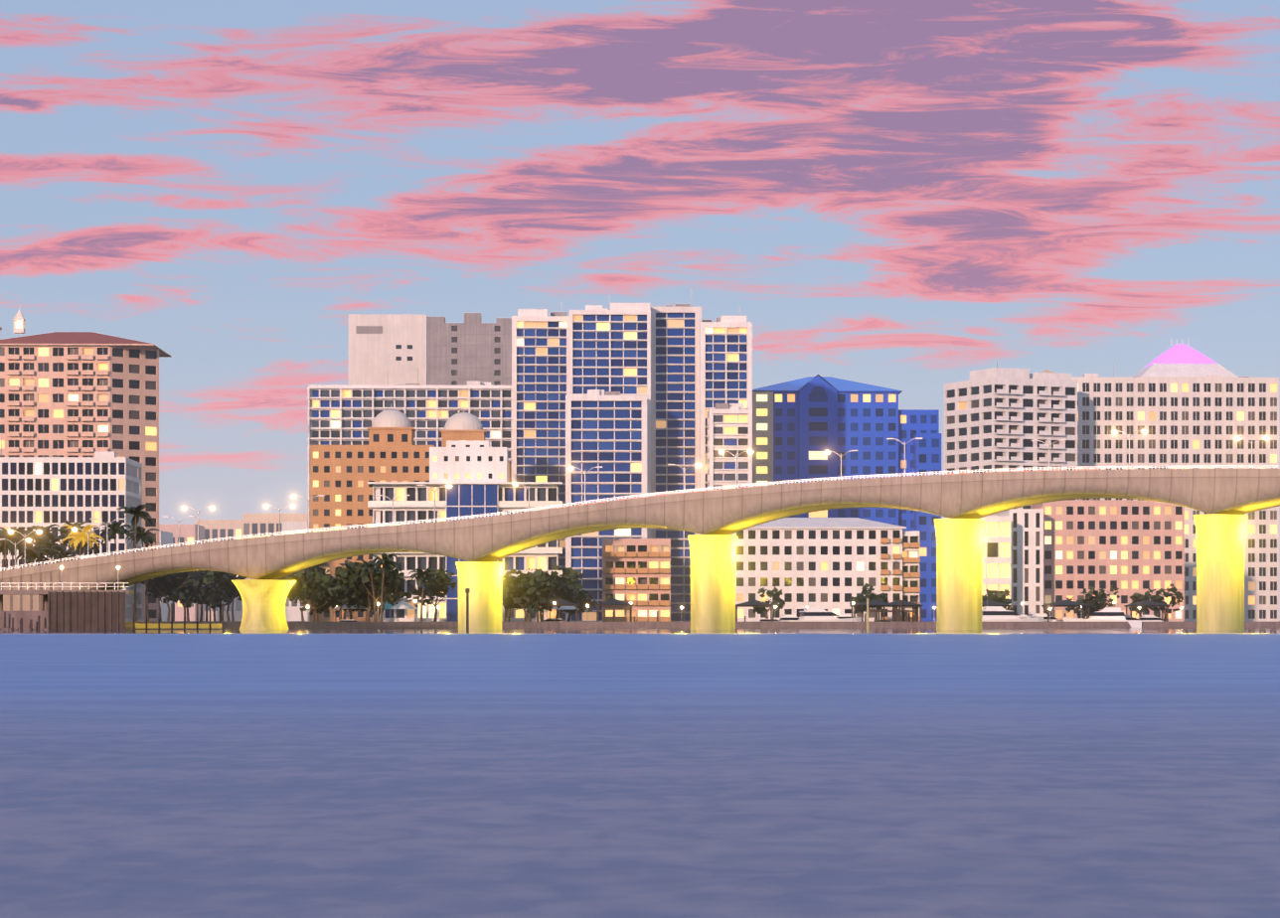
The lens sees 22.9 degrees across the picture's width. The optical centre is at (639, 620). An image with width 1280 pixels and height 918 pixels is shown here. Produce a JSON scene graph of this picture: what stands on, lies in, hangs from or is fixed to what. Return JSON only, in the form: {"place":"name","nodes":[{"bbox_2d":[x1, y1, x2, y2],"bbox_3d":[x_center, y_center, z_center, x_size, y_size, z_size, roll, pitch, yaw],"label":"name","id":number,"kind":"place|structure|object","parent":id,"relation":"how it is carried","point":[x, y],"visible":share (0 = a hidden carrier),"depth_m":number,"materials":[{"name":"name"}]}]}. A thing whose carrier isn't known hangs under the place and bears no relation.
{"place":"outdoors","nodes":[
{"label":"outdoors","id":0,"kind":"place"},
{"bbox_2d":[0,628,1279,917],"bbox_3d":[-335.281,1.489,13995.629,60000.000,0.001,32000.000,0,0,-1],"label":"water","id":1,"kind":"structure","parent":0,"point":[680,773],"depth_m":30.85,"materials":[{"name":"blue liquid"}]},
{"bbox_2d":[0,0,1279,621],"label":"sky","id":2,"kind":"structure","parent":0,"point":[913,198],"materials":[{"name":"blue"}]},
{"bbox_2d":[125,621,1279,630],"bbox_3d":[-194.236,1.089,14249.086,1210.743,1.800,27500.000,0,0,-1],"label":"seawall","id":3,"kind":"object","parent":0,"point":[340,625],"depth_m":662.25,"materials":[{"name":"brown concrete"}]},
{"bbox_2d":[0,433,142,622],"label":"building","id":4,"kind":"structure","parent":3,"relation":"on","point":[102,486],"depth_m":687.03,"materials":[{"name":"white concrete"}]},
{"bbox_2d":[0,504,161,622],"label":"palms","id":5,"kind":"object","parent":3,"relation":"on","point":[45,543],"visible":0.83,"depth_m":622.00,"materials":[{"name":"green plant"}]},
{"bbox_2d":[0,305,171,622],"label":"beige tower","id":6,"kind":"structure","parent":3,"relation":"on","point":[76,394],"depth_m":797.15,"materials":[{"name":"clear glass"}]},
{"bbox_2d":[0,566,223,630],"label":"fishing pier","id":7,"kind":"structure","parent":3,"relation":"on","point":[71,609],"depth_m":500.80,"materials":[{"name":"wood"}]},
{"bbox_2d":[140,541,247,622],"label":"trees","id":8,"kind":"object","parent":3,"relation":"on","point":[188,588],"visible":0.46,"depth_m":697.40,"materials":[{"name":"green plant"}]},
{"bbox_2d":[159,489,308,621],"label":"building","id":9,"kind":"structure","parent":3,"relation":"on","point":[248,524],"depth_m":1495.83,"materials":[{"name":"beige concrete"}]},
{"bbox_2d":[348,314,427,385],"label":"building","id":10,"kind":"structure","parent":3,"relation":"on","point":[388,349],"depth_m":1047.94,"materials":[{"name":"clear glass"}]},
{"bbox_2d":[307,367,511,622],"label":"office building","id":11,"kind":"structure","parent":3,"relation":"on","point":[342,414],"depth_m":878.75,"materials":[{"name":"blue"}]},
{"bbox_2d":[310,406,511,622],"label":"domed building","id":12,"kind":"structure","parent":3,"relation":"on","point":[341,476],"depth_m":778.33,"materials":[{"name":"orange concrete"}]},
{"bbox_2d":[333,600,578,622],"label":"park canopies","id":13,"kind":"object","parent":3,"relation":"on","point":[402,604],"visible":0.54,"depth_m":647.62,"materials":[{"name":"fabric"}]},
{"bbox_2d":[367,440,562,622],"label":"white block","id":14,"kind":"structure","parent":3,"relation":"on","point":[474,473],"depth_m":699.35,"materials":[{"name":"grey concrete"}]},
{"bbox_2d":[427,313,511,385],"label":"building","id":15,"kind":"structure","parent":3,"relation":"on","point":[472,348],"depth_m":998.66,"materials":[{"name":"grey concrete"}]},
{"bbox_2d":[511,290,752,622],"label":"blue glass towers","id":16,"kind":"structure","parent":3,"relation":"on","point":[633,399],"depth_m":827.86,"materials":[{"name":"blue glass"}]},
{"bbox_2d":[0,465,1279,611],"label":"bridge","id":17,"kind":"structure","parent":3,"relation":"on","point":[968,495],"depth_m":527.94,"materials":[{"name":"concrete"}]},
{"bbox_2d":[231,579,296,630],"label":"bridge pier","id":18,"kind":"structure","parent":17,"relation":"attached to","point":[263,603],"depth_m":539.44,"materials":[{"name":"yellow concrete"}]},
{"bbox_2d":[455,561,504,630],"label":"bridge pier","id":19,"kind":"structure","parent":17,"relation":"attached to","point":[482,580],"depth_m":536.72,"materials":[{"name":"yellow concrete"}]},
{"bbox_2d":[0,429,1270,567],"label":"street lamps","id":20,"kind":"object","parent":17,"relation":"on","point":[448,486],"visible":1,"depth_m":536.83,"materials":[{"name":"grey metal"}]},
{"bbox_2d":[236,469,1099,539],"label":"traffic streak","id":21,"kind":"object","parent":17,"relation":"on","point":[710,490],"visible":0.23,"depth_m":528.96,"materials":[{"name":"red"}]},
{"bbox_2d":[687,534,737,630],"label":"bridge pier","id":22,"kind":"structure","parent":17,"relation":"attached to","point":[713,581],"depth_m":530.01,"materials":[{"name":"yellow concrete"}]},
{"bbox_2d":[350,466,1167,528],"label":"bridge cars","id":23,"kind":"object","parent":17,"relation":"on","point":[971,472],"visible":0.02,"depth_m":516.08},
{"bbox_2d":[934,518,984,630],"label":"bridge pier","id":24,"kind":"structure","parent":17,"relation":"attached to","point":[959,573],"depth_m":520.13,"materials":[{"name":"yellow concrete"}]},
{"bbox_2d":[1193,513,1247,630],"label":"bridge pier","id":25,"kind":"structure","parent":17,"relation":"attached to","point":[1219,571],"depth_m":506.36,"materials":[{"name":"yellow concrete"}]},
{"bbox_2d":[278,552,1183,622],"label":"park trees","id":26,"kind":"object","parent":3,"relation":"on","point":[370,584],"visible":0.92,"depth_m":658.60,"materials":[{"name":"green plant"}]},
{"bbox_2d":[306,599,1182,622],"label":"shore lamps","id":27,"kind":"object","parent":3,"relation":"on","point":[853,603],"visible":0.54,"depth_m":677.40,"materials":[{"name":"black metal"}]},
{"bbox_2d":[339,600,1178,628],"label":"boats","id":28,"kind":"object","parent":3,"relation":"on","point":[989,614],"visible":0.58,"depth_m":691.12,"materials":[{"name":"white plastic"}]},
{"bbox_2d":[465,588,1157,630],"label":"marina docks","id":29,"kind":"object","parent":3,"relation":"on","point":[900,611],"visible":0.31,"depth_m":693.87,"materials":[{"name":"black"}]},
{"bbox_2d":[752,374,941,621],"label":"blue building","id":30,"kind":"structure","parent":3,"relation":"on","point":[800,426],"depth_m":900.95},
{"bbox_2d":[540,599,1169,622],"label":"boat lifts","id":31,"kind":"object","parent":3,"relation":"on","point":[872,603],"visible":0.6,"depth_m":695.10,"materials":[{"name":"black"}]},
{"bbox_2d":[558,499,1184,622],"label":"low-rise buildings","id":32,"kind":"structure","parent":3,"relation":"on","point":[1036,558],"depth_m":761.51,"materials":[{"name":"brown"}]},
{"bbox_2d":[944,361,1077,518],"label":"building","id":33,"kind":"structure","parent":3,"relation":"on","point":[998,418],"depth_m":838.75,"materials":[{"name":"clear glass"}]},
{"bbox_2d":[1041,337,1279,622],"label":"building","id":34,"kind":"structure","parent":3,"relation":"on","point":[1186,405],"depth_m":863.74,"materials":[{"name":"beige concrete"}]}
]}

